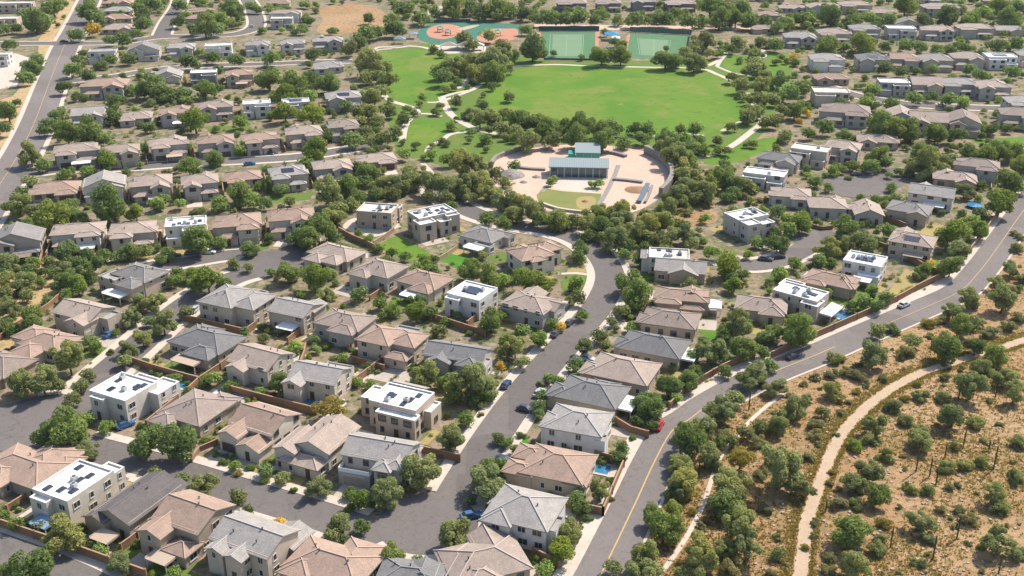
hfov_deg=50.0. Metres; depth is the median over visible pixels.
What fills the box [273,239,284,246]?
driveway
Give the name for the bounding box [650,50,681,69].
broadleaf tree
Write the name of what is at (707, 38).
broadleaf tree
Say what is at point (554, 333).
parked car
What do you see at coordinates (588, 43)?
court ground
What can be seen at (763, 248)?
driveway pavement
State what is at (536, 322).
window
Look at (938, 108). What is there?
sidewalk
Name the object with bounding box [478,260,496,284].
broadleaf tree
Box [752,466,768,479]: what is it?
desert shrub
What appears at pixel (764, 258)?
parked car
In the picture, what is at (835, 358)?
desert shrub
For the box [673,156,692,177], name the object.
broadleaf tree
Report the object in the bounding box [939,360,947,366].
desert shrub
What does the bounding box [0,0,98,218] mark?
road
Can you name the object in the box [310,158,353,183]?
tile roofed house
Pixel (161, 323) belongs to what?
broadleaf tree
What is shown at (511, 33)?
playground ground
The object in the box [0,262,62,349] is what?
verge ground
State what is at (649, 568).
broadleaf tree
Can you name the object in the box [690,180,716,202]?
broadleaf tree
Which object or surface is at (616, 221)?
broadleaf tree
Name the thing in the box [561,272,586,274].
path
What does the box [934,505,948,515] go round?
desert shrub
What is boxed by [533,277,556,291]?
broadleaf tree
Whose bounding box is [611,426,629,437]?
pavement
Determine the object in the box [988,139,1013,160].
broadleaf tree
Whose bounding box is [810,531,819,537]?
desert shrub
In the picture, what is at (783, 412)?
broadleaf tree
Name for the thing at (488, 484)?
broadleaf tree
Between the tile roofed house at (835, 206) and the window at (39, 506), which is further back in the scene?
the tile roofed house at (835, 206)
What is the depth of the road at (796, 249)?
338.48 m
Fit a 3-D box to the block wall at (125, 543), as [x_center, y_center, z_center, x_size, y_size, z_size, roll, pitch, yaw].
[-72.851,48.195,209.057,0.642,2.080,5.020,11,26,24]
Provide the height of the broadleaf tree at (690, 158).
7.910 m
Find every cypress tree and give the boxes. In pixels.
[143,139,148,155]
[175,186,181,198]
[188,145,191,155]
[261,175,266,193]
[265,171,272,191]
[308,166,312,178]
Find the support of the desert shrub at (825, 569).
on the desert ground at (913, 500)
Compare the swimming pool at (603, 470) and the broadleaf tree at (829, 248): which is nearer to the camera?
the swimming pool at (603, 470)
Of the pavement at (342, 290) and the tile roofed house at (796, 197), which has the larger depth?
the tile roofed house at (796, 197)
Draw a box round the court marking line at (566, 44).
[549,34,583,54]
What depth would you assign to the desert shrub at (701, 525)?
214.00 m
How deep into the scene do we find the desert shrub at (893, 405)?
254.34 m
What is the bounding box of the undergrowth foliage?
[0,0,1023,575]
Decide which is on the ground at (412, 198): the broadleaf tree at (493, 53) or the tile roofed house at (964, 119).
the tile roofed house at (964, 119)
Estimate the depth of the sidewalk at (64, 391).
263.07 m
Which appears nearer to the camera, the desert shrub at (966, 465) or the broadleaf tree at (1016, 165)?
the desert shrub at (966, 465)
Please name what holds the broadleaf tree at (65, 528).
on the ground at (412, 198)
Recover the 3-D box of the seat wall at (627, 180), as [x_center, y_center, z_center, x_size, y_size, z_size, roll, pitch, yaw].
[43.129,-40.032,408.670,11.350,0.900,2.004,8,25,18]
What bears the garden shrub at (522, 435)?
on the lawn
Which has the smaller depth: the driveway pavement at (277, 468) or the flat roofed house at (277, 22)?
the driveway pavement at (277, 468)
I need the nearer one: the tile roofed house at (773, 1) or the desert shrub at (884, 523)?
the desert shrub at (884, 523)
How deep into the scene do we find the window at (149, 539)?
204.49 m
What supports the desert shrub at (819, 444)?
on the desert ground at (913, 500)
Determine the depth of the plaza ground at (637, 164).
418.32 m
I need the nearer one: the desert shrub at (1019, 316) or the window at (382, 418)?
the window at (382, 418)
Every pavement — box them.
[0,53,28,88]
[16,508,32,518]
[90,542,117,554]
[95,334,117,347]
[129,552,152,575]
[186,201,202,207]
[208,449,236,461]
[209,384,223,392]
[237,458,259,471]
[269,465,291,477]
[293,352,305,361]
[301,331,315,340]
[325,399,347,415]
[333,285,351,296]
[333,484,365,499]
[343,218,400,236]
[354,372,373,382]
[359,429,372,433]
[371,367,411,382]
[383,169,397,174]
[421,237,448,245]
[425,6,442,17]
[430,45,485,53]
[492,361,507,374]
[530,567,538,575]
[565,507,575,517]
[609,321,629,330]
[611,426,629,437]
[618,412,629,420]
[698,319,716,330]
[709,309,716,313]
[747,242,769,250]
[882,255,901,262]
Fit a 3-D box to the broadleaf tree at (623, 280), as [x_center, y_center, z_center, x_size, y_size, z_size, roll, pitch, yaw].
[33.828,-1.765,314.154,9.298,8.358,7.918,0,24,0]
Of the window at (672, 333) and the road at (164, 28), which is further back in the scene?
the road at (164, 28)
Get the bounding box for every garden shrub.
[11,499,20,509]
[12,289,18,296]
[106,349,114,355]
[130,538,140,548]
[135,422,148,429]
[147,569,160,575]
[204,437,215,442]
[212,451,219,456]
[217,458,229,465]
[232,469,243,475]
[243,464,255,470]
[259,477,270,483]
[262,458,271,463]
[289,487,297,492]
[322,343,329,349]
[344,503,355,512]
[352,349,357,354]
[368,501,375,506]
[410,362,419,367]
[442,413,450,419]
[465,330,472,336]
[516,432,526,438]
[528,555,538,564]
[536,381,545,387]
[580,514,594,521]
[596,455,608,462]
[598,460,607,464]
[605,477,614,484]
[629,435,636,440]
[681,208,692,216]
[701,199,713,209]
[733,90,745,99]
[738,192,749,200]
[756,197,767,201]
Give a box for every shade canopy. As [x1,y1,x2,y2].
[393,36,405,43]
[440,42,457,50]
[457,40,484,50]
[604,31,618,40]
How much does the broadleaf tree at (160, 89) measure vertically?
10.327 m
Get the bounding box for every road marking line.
[0,19,78,183]
[599,347,833,575]
[887,210,1023,323]
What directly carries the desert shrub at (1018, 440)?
on the desert ground at (913, 500)
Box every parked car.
[101,330,112,338]
[114,420,135,430]
[184,250,197,255]
[192,305,199,312]
[201,248,215,253]
[243,161,255,165]
[459,510,481,519]
[494,454,508,462]
[499,379,511,389]
[516,403,533,413]
[532,387,544,397]
[549,330,560,337]
[565,318,574,326]
[578,353,594,360]
[622,311,636,319]
[654,420,664,430]
[758,255,772,261]
[771,253,785,259]
[784,352,799,360]
[850,171,862,175]
[864,169,875,173]
[897,301,910,308]
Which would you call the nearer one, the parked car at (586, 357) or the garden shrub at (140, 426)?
the garden shrub at (140, 426)
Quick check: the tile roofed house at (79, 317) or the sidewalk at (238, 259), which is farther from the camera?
the sidewalk at (238, 259)
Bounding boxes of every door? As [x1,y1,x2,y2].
[58,195,73,200]
[60,162,74,168]
[97,411,101,419]
[120,529,124,539]
[125,160,135,166]
[155,155,168,161]
[188,195,199,201]
[221,151,231,156]
[221,440,236,453]
[241,237,257,244]
[245,451,249,460]
[250,149,259,155]
[305,469,309,478]
[310,391,314,399]
[342,474,365,487]
[381,163,394,169]
[394,429,398,437]
[748,234,758,242]
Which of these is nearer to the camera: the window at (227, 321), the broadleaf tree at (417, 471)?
the broadleaf tree at (417, 471)
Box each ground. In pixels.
[0,0,74,147]
[0,0,1023,575]
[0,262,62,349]
[317,4,388,34]
[417,22,519,43]
[427,24,461,38]
[458,25,478,29]
[477,28,517,42]
[493,145,668,215]
[541,32,594,58]
[542,177,604,192]
[552,34,581,55]
[576,196,595,208]
[595,32,599,45]
[626,34,629,49]
[627,33,688,58]
[639,38,668,55]
[646,240,1023,575]
[673,204,717,226]
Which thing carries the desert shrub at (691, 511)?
on the desert ground at (913, 500)
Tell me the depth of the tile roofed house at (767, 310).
298.41 m
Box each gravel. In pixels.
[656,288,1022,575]
[889,269,921,294]
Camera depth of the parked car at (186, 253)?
341.87 m
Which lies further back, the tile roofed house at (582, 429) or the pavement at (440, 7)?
the pavement at (440, 7)
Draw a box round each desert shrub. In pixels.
[688,507,697,515]
[696,521,706,531]
[702,516,710,524]
[710,463,722,472]
[718,428,730,435]
[719,553,743,575]
[752,434,770,448]
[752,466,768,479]
[757,380,767,389]
[757,503,774,514]
[765,567,778,575]
[770,529,781,539]
[799,380,808,387]
[800,543,810,550]
[801,393,812,405]
[801,452,816,462]
[806,419,827,431]
[806,428,822,441]
[809,373,821,382]
[810,487,817,495]
[810,520,818,527]
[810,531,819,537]
[815,441,822,446]
[818,563,836,574]
[822,550,836,565]
[823,368,838,378]
[824,480,833,485]
[826,351,845,364]
[826,469,837,474]
[828,495,849,510]
[833,399,843,403]
[833,485,842,492]
[836,409,846,416]
[838,366,848,374]
[844,368,866,379]
[844,399,852,404]
[847,438,862,452]
[849,496,864,511]
[851,388,860,394]
[859,432,882,446]
[862,378,870,388]
[866,539,886,557]
[873,446,895,464]
[873,517,893,528]
[873,533,888,543]
[877,373,888,382]
[881,399,902,415]
[883,322,901,335]
[895,345,916,358]
[896,414,914,428]
[898,394,910,402]
[901,481,919,495]
[909,424,930,433]
[909,558,928,567]
[910,390,929,401]
[912,380,922,387]
[918,530,937,543]
[920,318,937,328]
[920,483,934,495]
[923,332,933,338]
[933,390,953,403]
[934,315,949,325]
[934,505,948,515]
[937,460,956,474]
[938,373,951,380]
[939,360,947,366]
[944,483,954,491]
[949,438,963,449]
[952,504,966,513]
[953,482,961,489]
[955,458,975,470]
[958,364,965,370]
[958,512,980,527]
[963,540,972,546]
[966,416,986,430]
[974,454,994,469]
[975,543,987,550]
[979,325,1001,340]
[979,437,987,444]
[979,566,985,573]
[985,397,993,402]
[988,498,1011,516]
[995,421,1004,427]
[997,321,1019,332]
[1003,546,1023,560]
[1007,433,1023,449]
[1007,467,1023,486]
[1009,242,1023,252]
[1010,311,1023,321]
[1014,233,1023,240]
[1015,273,1023,282]
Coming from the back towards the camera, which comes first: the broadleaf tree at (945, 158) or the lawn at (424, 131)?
the lawn at (424, 131)
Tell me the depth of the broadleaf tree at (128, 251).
336.81 m
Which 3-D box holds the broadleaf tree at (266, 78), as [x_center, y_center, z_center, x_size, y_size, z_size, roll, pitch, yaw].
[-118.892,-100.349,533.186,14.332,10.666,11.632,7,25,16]
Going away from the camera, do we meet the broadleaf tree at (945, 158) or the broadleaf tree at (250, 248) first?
the broadleaf tree at (250, 248)
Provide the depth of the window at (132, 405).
249.17 m
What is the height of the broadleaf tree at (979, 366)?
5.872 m
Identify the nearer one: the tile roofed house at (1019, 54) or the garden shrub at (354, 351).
the garden shrub at (354, 351)
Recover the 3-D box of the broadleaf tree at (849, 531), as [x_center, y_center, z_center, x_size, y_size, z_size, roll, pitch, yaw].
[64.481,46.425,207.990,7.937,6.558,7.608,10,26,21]
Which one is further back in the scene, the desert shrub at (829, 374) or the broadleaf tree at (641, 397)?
the desert shrub at (829, 374)
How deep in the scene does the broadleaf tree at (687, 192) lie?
383.89 m
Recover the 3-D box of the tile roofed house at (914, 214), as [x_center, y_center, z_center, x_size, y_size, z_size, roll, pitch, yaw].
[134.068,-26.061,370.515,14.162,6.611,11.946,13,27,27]
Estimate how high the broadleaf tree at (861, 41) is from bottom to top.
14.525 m
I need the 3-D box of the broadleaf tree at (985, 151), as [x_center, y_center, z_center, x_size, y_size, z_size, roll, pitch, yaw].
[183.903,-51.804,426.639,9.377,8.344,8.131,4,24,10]
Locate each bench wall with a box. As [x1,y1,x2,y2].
[636,183,649,203]
[644,184,652,202]
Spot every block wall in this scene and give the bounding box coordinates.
[0,291,61,340]
[0,518,146,575]
[4,492,26,510]
[13,252,42,272]
[45,239,51,257]
[79,188,83,202]
[104,236,109,249]
[118,531,139,550]
[129,356,199,381]
[145,342,246,426]
[160,227,163,245]
[180,314,242,334]
[190,438,218,461]
[226,384,316,414]
[244,319,257,335]
[286,328,300,344]
[299,342,306,359]
[338,227,374,248]
[347,341,356,350]
[352,355,384,371]
[352,357,382,386]
[369,286,383,300]
[373,227,394,243]
[421,446,460,461]
[423,314,485,336]
[437,244,458,261]
[466,313,476,324]
[532,547,560,568]
[565,499,604,515]
[594,450,624,466]
[603,460,623,512]
[615,416,648,437]
[668,353,755,409]
[770,273,944,357]
[811,223,832,229]
[877,241,944,276]
[886,216,906,226]
[971,191,1015,248]
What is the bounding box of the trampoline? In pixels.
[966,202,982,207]
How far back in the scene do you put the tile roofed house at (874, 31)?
650.70 m
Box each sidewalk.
[0,45,53,157]
[0,183,26,227]
[0,527,130,575]
[2,41,51,41]
[19,45,49,45]
[31,84,67,168]
[34,147,382,177]
[36,142,363,169]
[38,389,80,395]
[53,0,78,40]
[65,270,230,388]
[67,45,81,78]
[70,59,352,78]
[72,63,350,82]
[81,0,101,40]
[82,0,266,45]
[88,461,337,542]
[93,431,373,515]
[126,277,261,374]
[129,247,239,264]
[151,0,172,34]
[165,260,230,270]
[171,0,188,33]
[172,0,248,34]
[229,255,244,269]
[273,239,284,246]
[377,502,485,560]
[417,185,594,490]
[446,184,630,505]
[553,176,1023,575]
[643,240,1021,542]
[707,253,819,272]
[725,244,791,259]
[833,85,999,105]
[855,98,995,111]
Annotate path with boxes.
[373,46,427,50]
[382,95,420,141]
[420,163,433,173]
[425,130,469,151]
[427,89,473,102]
[438,97,499,134]
[440,84,482,97]
[458,64,730,88]
[534,24,750,29]
[539,186,548,191]
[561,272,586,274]
[597,165,619,205]
[660,392,785,575]
[693,93,760,158]
[706,51,726,67]
[715,52,742,65]
[716,66,748,75]
[757,47,766,58]
[792,337,1023,575]
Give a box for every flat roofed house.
[0,1,35,13]
[0,16,22,26]
[0,52,13,66]
[29,459,127,533]
[88,48,118,64]
[89,371,180,421]
[164,215,207,247]
[190,69,217,86]
[205,42,232,57]
[243,99,270,118]
[270,16,293,29]
[282,97,309,117]
[356,202,402,229]
[360,380,441,440]
[407,203,459,241]
[445,280,497,320]
[640,247,689,273]
[722,207,774,242]
[742,166,787,190]
[772,278,843,323]
[789,142,830,169]
[810,87,850,106]
[841,250,887,285]
[876,78,910,96]
[883,25,916,39]
[982,52,1017,69]
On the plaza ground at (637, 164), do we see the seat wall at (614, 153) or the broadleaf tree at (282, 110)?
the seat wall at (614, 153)
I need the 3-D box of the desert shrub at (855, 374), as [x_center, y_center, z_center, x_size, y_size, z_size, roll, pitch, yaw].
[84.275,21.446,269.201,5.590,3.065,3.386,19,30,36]
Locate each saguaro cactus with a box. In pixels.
[890,527,893,547]
[915,446,920,471]
[932,536,937,559]
[955,516,961,537]
[986,440,994,449]
[993,446,998,469]
[998,554,1002,573]
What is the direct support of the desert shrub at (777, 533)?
on the desert ground at (913, 500)
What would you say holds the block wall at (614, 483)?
on the ground at (412, 198)
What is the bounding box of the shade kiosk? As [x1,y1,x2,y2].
[568,142,600,157]
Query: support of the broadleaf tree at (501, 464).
on the ground at (412, 198)
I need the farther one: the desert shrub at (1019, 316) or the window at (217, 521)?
the desert shrub at (1019, 316)
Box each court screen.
[427,19,470,22]
[539,26,598,30]
[544,58,590,59]
[630,27,691,34]
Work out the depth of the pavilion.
412.72 m
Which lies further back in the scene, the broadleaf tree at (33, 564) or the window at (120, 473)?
the window at (120, 473)
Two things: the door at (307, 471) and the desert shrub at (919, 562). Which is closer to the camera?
the desert shrub at (919, 562)
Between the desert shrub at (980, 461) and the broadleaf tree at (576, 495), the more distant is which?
the desert shrub at (980, 461)
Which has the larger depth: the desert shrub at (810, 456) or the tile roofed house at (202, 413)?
the tile roofed house at (202, 413)
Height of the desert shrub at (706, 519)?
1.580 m
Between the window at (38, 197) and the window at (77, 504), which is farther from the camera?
the window at (38, 197)
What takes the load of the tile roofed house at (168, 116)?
on the ground at (412, 198)
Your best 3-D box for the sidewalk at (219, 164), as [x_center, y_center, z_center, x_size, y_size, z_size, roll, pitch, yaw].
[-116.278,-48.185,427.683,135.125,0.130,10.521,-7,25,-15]
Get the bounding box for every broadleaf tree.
[0,101,17,122]
[0,192,31,217]
[0,252,19,270]
[0,270,14,288]
[0,299,22,317]
[0,547,54,575]
[6,367,34,397]
[9,271,36,290]
[17,140,42,166]
[19,60,44,79]
[20,304,42,329]
[22,6,50,33]
[23,363,57,396]
[29,416,67,445]
[32,198,71,232]
[39,0,64,16]
[39,512,86,555]
[44,405,90,446]
[47,106,68,121]
[47,339,84,375]
[49,267,77,290]
[53,239,80,260]
[54,120,76,143]
[54,261,86,279]
[59,198,80,219]
[67,274,87,295]
[68,247,103,270]
[73,113,102,142]
[75,0,101,22]
[75,439,100,459]
[89,181,126,223]
[96,148,118,170]
[105,550,130,574]
[118,242,137,260]
[118,340,139,356]
[122,308,141,327]
[123,203,143,221]
[127,422,163,458]
[128,293,152,312]
[132,329,152,346]
[137,71,165,98]
[141,292,167,312]
[149,81,175,101]
[150,308,177,334]
[156,421,197,461]
[176,156,202,174]
[177,106,210,134]
[180,225,212,257]
[181,267,198,278]
[185,472,219,495]
[189,265,224,293]
[191,79,217,98]
[195,11,217,37]
[203,150,225,167]
[221,0,245,17]
[226,180,252,203]
[239,240,261,256]
[253,69,282,90]
[268,82,297,102]
[269,371,287,392]
[271,100,296,122]
[274,261,301,283]
[280,69,308,96]
[293,225,302,243]
[294,103,324,124]
[296,225,320,249]
[300,263,332,291]
[301,135,327,160]
[301,212,334,244]
[303,475,333,496]
[310,395,347,415]
[311,286,334,309]
[312,173,342,207]
[315,71,340,91]
[322,208,348,224]
[327,512,350,532]
[335,173,358,196]
[346,489,369,509]
[354,48,385,72]
[355,161,381,180]
[359,104,379,122]
[363,87,381,104]
[367,174,396,191]
[371,475,403,509]
[381,540,406,558]
[391,173,414,193]
[399,453,441,488]
[404,301,425,322]
[406,171,422,190]
[408,359,439,386]
[417,254,432,266]
[420,171,438,190]
[432,172,457,191]
[435,426,465,451]
[438,55,465,77]
[438,516,471,547]
[442,0,464,18]
[442,381,466,403]
[448,148,473,176]
[448,361,490,397]
[449,178,470,199]
[457,261,479,280]
[461,173,478,192]
[463,51,488,73]
[463,257,481,268]
[465,63,487,82]
[465,152,487,171]
[468,109,489,128]
[469,169,489,190]
[469,462,505,499]
[473,387,498,402]
[475,375,499,400]
[476,178,496,200]
[477,306,502,332]
[478,46,507,72]
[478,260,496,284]
[479,457,506,479]
[480,60,506,83]
[483,0,510,20]
[490,188,516,209]
[496,42,512,60]
[503,205,523,223]
[503,335,525,359]
[505,109,532,130]
[507,193,530,208]
[514,267,546,289]
[515,128,540,152]
[519,31,547,61]
[523,113,544,129]
[523,196,543,223]
[529,331,547,347]
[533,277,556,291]
[534,115,559,137]
[541,209,569,231]
[548,535,575,563]
[559,516,581,545]
[564,121,588,145]
[566,110,590,131]
[566,487,585,508]
[571,239,588,255]
[575,337,592,354]
[578,213,596,231]
[588,46,609,65]
[589,118,610,133]
[589,127,614,150]
[589,477,609,499]
[590,203,610,217]
[591,215,614,232]
[603,225,628,249]
[609,217,624,225]
[610,209,633,223]
[611,45,631,65]
[614,268,646,290]
[615,199,636,216]
[621,277,653,311]
[623,220,646,242]
[624,557,665,575]
[630,391,662,408]
[630,538,658,565]
[636,212,660,231]
[636,397,665,420]
[643,501,662,529]
[647,510,685,545]
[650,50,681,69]
[653,139,668,150]
[653,211,674,232]
[654,127,679,142]
[655,196,676,217]
[655,374,684,397]
[659,144,689,165]
[659,225,682,242]
[660,136,685,150]
[660,184,687,206]
[663,481,687,500]
[663,499,682,516]
[667,466,697,497]
[668,453,694,472]
[671,421,707,458]
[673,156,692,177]
[674,177,696,189]
[674,420,698,435]
[675,167,699,182]
[676,149,696,164]
[677,184,690,198]
[677,221,694,243]
[677,369,698,392]
[681,53,705,71]
[684,529,719,570]
[685,546,718,575]
[690,31,716,51]
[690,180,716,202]
[692,415,716,434]
[695,0,725,17]
[695,338,726,364]
[696,441,721,468]
[702,401,724,423]
[705,171,723,191]
[707,485,746,519]
[710,6,731,29]
[711,538,736,559]
[712,394,740,422]
[712,465,753,500]
[714,164,735,189]
[716,0,735,10]
[716,249,741,277]
[719,307,752,336]
[721,277,741,291]
[721,504,756,538]
[725,175,753,190]
[725,446,756,468]
[728,8,742,28]
[729,335,759,360]
[734,359,767,389]
[734,525,762,559]
[748,76,770,92]
[761,443,802,489]
[762,378,788,396]
[764,323,783,340]
[767,235,790,251]
[768,416,789,435]
[770,406,790,421]
[782,312,817,346]
[784,99,807,118]
[784,470,813,495]
[785,394,809,419]
[791,211,811,232]
[812,236,841,258]
[813,34,840,52]
[817,3,841,22]
[823,381,846,399]
[829,514,874,547]
[832,213,859,236]
[832,235,851,253]
[838,549,871,575]
[839,472,868,492]
[848,229,878,252]
[849,30,875,53]
[853,459,885,480]
[860,339,888,369]
[861,414,887,435]
[863,145,888,162]
[866,109,896,135]
[867,481,891,505]
[878,116,907,138]
[893,0,919,15]
[901,116,921,142]
[902,157,924,176]
[904,510,938,531]
[907,428,932,451]
[910,141,929,157]
[913,261,933,273]
[916,144,950,176]
[924,122,948,142]
[930,330,962,364]
[933,217,973,244]
[936,4,959,25]
[936,256,964,277]
[936,403,964,427]
[939,153,953,168]
[941,302,964,319]
[946,240,972,259]
[949,312,972,336]
[952,370,991,399]
[954,183,976,199]
[957,142,980,157]
[957,286,980,307]
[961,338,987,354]
[968,358,995,378]
[971,220,988,238]
[976,145,997,160]
[980,523,1017,553]
[982,480,1006,503]
[983,343,1008,368]
[984,188,1017,216]
[986,275,1006,289]
[986,283,1017,312]
[987,367,1020,386]
[988,0,1012,15]
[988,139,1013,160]
[994,168,1022,192]
[997,5,1022,24]
[1002,259,1021,275]
[1004,378,1023,402]
[1009,141,1023,160]
[1009,154,1023,175]
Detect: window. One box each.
[3,247,9,251]
[5,484,10,492]
[35,195,41,199]
[36,502,42,510]
[46,353,53,360]
[58,503,65,511]
[73,499,81,509]
[89,490,94,498]
[89,500,97,509]
[104,478,111,488]
[116,403,122,410]
[118,471,122,479]
[119,481,125,490]
[128,401,135,410]
[131,412,136,419]
[146,534,151,542]
[171,345,177,351]
[189,187,195,191]
[189,551,197,562]
[202,304,208,310]
[203,424,208,432]
[203,540,209,551]
[211,551,216,559]
[212,307,217,312]
[212,519,219,530]
[215,415,221,424]
[224,318,229,324]
[225,508,232,514]
[244,556,250,565]
[246,566,252,575]
[257,558,263,565]
[273,552,276,561]
[273,563,279,574]
[287,383,294,390]
[293,415,298,422]
[320,466,325,474]
[331,337,337,343]
[332,457,336,466]
[348,457,352,463]
[361,342,366,347]
[363,459,368,466]
[373,565,378,575]
[378,414,385,421]
[378,472,386,478]
[382,223,387,227]
[391,417,397,424]
[403,420,411,428]
[470,302,476,308]
[517,526,525,533]
[518,537,527,546]
[531,530,541,537]
[534,320,539,325]
[534,541,542,549]
[540,482,544,488]
[547,440,554,445]
[548,429,554,436]
[554,485,562,492]
[573,444,582,451]
[575,434,580,440]
[631,354,638,358]
[658,274,664,279]
[670,330,676,336]
[804,303,811,310]
[844,262,850,268]
[858,265,865,270]
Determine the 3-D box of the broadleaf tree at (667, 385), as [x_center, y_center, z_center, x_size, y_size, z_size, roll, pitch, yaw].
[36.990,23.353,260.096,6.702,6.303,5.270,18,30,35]
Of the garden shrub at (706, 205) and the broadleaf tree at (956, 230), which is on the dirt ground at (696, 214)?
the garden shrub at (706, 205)
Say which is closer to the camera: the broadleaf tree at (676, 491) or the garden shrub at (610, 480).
the broadleaf tree at (676, 491)
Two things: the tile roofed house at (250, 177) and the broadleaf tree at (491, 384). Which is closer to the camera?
the broadleaf tree at (491, 384)
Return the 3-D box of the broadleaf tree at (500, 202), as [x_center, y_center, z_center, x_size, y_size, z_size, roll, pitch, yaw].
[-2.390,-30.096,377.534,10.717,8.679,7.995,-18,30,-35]
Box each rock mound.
[499,169,524,179]
[624,186,648,193]
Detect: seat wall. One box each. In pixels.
[517,166,544,170]
[524,147,547,153]
[543,202,591,212]
[601,150,626,157]
[613,177,642,183]
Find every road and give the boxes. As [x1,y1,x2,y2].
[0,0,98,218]
[0,0,263,44]
[0,394,95,451]
[0,532,108,575]
[15,143,380,177]
[60,60,351,82]
[69,239,306,400]
[74,186,623,543]
[142,249,261,268]
[153,0,186,36]
[236,250,305,277]
[376,494,477,554]
[573,191,1023,575]
[709,243,813,270]
[791,229,838,247]
[823,167,909,197]
[824,85,999,110]
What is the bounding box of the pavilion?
[549,157,608,178]
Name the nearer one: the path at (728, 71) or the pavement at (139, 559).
the pavement at (139, 559)
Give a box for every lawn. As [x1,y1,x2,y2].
[14,261,26,266]
[76,348,92,357]
[88,347,106,360]
[110,538,171,563]
[137,563,198,575]
[138,252,155,257]
[141,359,165,367]
[163,361,195,372]
[171,247,186,254]
[205,125,251,132]
[253,243,268,248]
[269,192,312,202]
[276,332,308,345]
[287,474,306,485]
[375,318,391,325]
[378,49,453,103]
[380,236,430,260]
[382,43,792,167]
[386,296,412,309]
[407,119,445,143]
[421,430,439,444]
[426,314,457,326]
[435,394,445,406]
[436,383,470,393]
[437,250,469,267]
[452,248,468,255]
[488,64,741,135]
[489,253,505,262]
[500,319,517,329]
[536,189,600,209]
[560,274,586,290]
[567,262,585,272]
[639,273,654,278]
[659,368,680,379]
[699,326,718,341]
[702,137,781,164]
[707,225,722,231]
[723,55,745,69]
[750,323,782,336]
[768,52,789,75]
[828,298,847,307]
[841,291,878,312]
[878,282,888,291]
[882,221,906,227]
[916,224,943,235]
[932,257,939,266]
[970,137,1023,145]
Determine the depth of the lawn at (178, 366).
274.84 m
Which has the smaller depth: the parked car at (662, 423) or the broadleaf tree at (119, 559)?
the broadleaf tree at (119, 559)
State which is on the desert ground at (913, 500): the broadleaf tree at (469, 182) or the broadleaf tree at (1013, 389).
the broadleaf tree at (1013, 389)
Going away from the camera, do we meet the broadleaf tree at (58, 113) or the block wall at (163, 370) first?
the block wall at (163, 370)
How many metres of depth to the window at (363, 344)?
277.16 m
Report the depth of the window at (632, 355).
276.25 m
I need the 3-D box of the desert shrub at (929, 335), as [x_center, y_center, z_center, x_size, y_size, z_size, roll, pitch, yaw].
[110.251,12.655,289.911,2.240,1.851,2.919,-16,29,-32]
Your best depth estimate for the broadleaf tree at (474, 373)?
255.84 m
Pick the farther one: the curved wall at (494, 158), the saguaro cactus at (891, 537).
the curved wall at (494, 158)
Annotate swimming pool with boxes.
[179,379,191,389]
[212,388,248,402]
[302,398,322,406]
[594,463,615,476]
[832,308,853,319]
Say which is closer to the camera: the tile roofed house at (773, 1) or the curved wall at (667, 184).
the curved wall at (667, 184)
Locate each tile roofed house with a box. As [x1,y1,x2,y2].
[0,221,46,261]
[0,349,38,389]
[0,442,87,497]
[8,324,83,365]
[28,180,81,202]
[49,221,107,256]
[51,298,122,338]
[52,141,100,168]
[70,106,106,127]
[79,78,130,99]
[81,470,188,553]
[82,170,126,203]
[98,261,170,305]
[100,143,140,168]
[102,0,134,7]
[102,23,134,34]
[103,6,133,15]
[103,13,132,23]
[107,220,158,252]
[118,111,153,126]
[126,40,161,61]
[128,174,172,205]
[135,489,235,575]
[146,388,243,437]
[149,134,189,162]
[154,67,183,82]
[159,104,193,128]
[166,42,196,58]
[166,323,247,374]
[180,171,218,201]
[185,14,198,22]
[186,7,213,14]
[196,133,235,157]
[196,283,276,326]
[198,98,232,121]
[203,510,314,575]
[212,212,261,246]
[216,401,302,463]
[224,69,253,88]
[224,169,261,188]
[224,343,295,386]
[240,131,280,155]
[244,39,270,55]
[265,0,291,7]
[266,297,327,335]
[267,164,309,192]
[267,207,314,239]
[268,9,302,22]
[271,413,361,478]
[275,535,386,575]
[279,38,305,54]
[280,360,354,402]
[284,124,323,149]
[301,241,367,273]
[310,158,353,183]
[312,34,343,51]
[312,307,377,347]
[313,61,343,74]
[324,90,361,111]
[324,119,360,142]
[338,432,423,488]
[347,257,409,291]
[354,152,397,169]
[354,323,430,370]
[376,556,444,575]
[395,268,454,303]
[422,339,492,379]
[433,524,533,575]
[458,225,516,255]
[479,482,568,552]
[498,286,565,328]
[500,442,598,495]
[504,240,563,274]
[538,402,614,453]
[544,374,635,421]
[556,0,586,11]
[577,351,662,395]
[595,0,620,11]
[611,329,696,370]
[630,0,655,10]
[634,306,701,340]
[653,285,721,318]
[654,257,706,284]
[664,0,695,12]
[734,293,787,325]
[750,25,772,33]
[755,10,781,19]
[756,150,802,174]
[758,0,783,1]
[768,186,811,209]
[777,3,805,13]
[782,31,816,48]
[801,268,861,299]
[804,2,840,14]
[807,53,846,71]
[807,194,848,218]
[811,73,850,85]
[815,27,851,44]
[818,102,870,128]
[825,139,863,163]
[836,1,873,13]
[846,198,884,225]
[847,24,881,38]
[853,52,890,71]
[856,134,899,149]
[870,8,895,16]
[884,104,910,121]
[885,52,920,70]
[885,199,934,227]
[887,226,938,261]
[891,16,921,29]
[907,76,943,97]
[907,181,956,212]
[908,110,948,135]
[914,0,940,3]
[916,52,953,72]
[918,25,955,40]
[919,3,960,16]
[932,168,977,190]
[942,77,975,97]
[947,108,981,137]
[948,51,984,69]
[953,23,995,38]
[953,157,999,184]
[973,78,1012,99]
[980,0,1013,4]
[992,25,1023,35]
[996,107,1023,129]
[1000,94,1023,106]
[1013,48,1023,66]
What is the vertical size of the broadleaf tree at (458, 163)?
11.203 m
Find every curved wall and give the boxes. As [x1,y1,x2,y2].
[491,146,522,167]
[644,145,673,196]
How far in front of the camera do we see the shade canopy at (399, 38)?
636.61 m

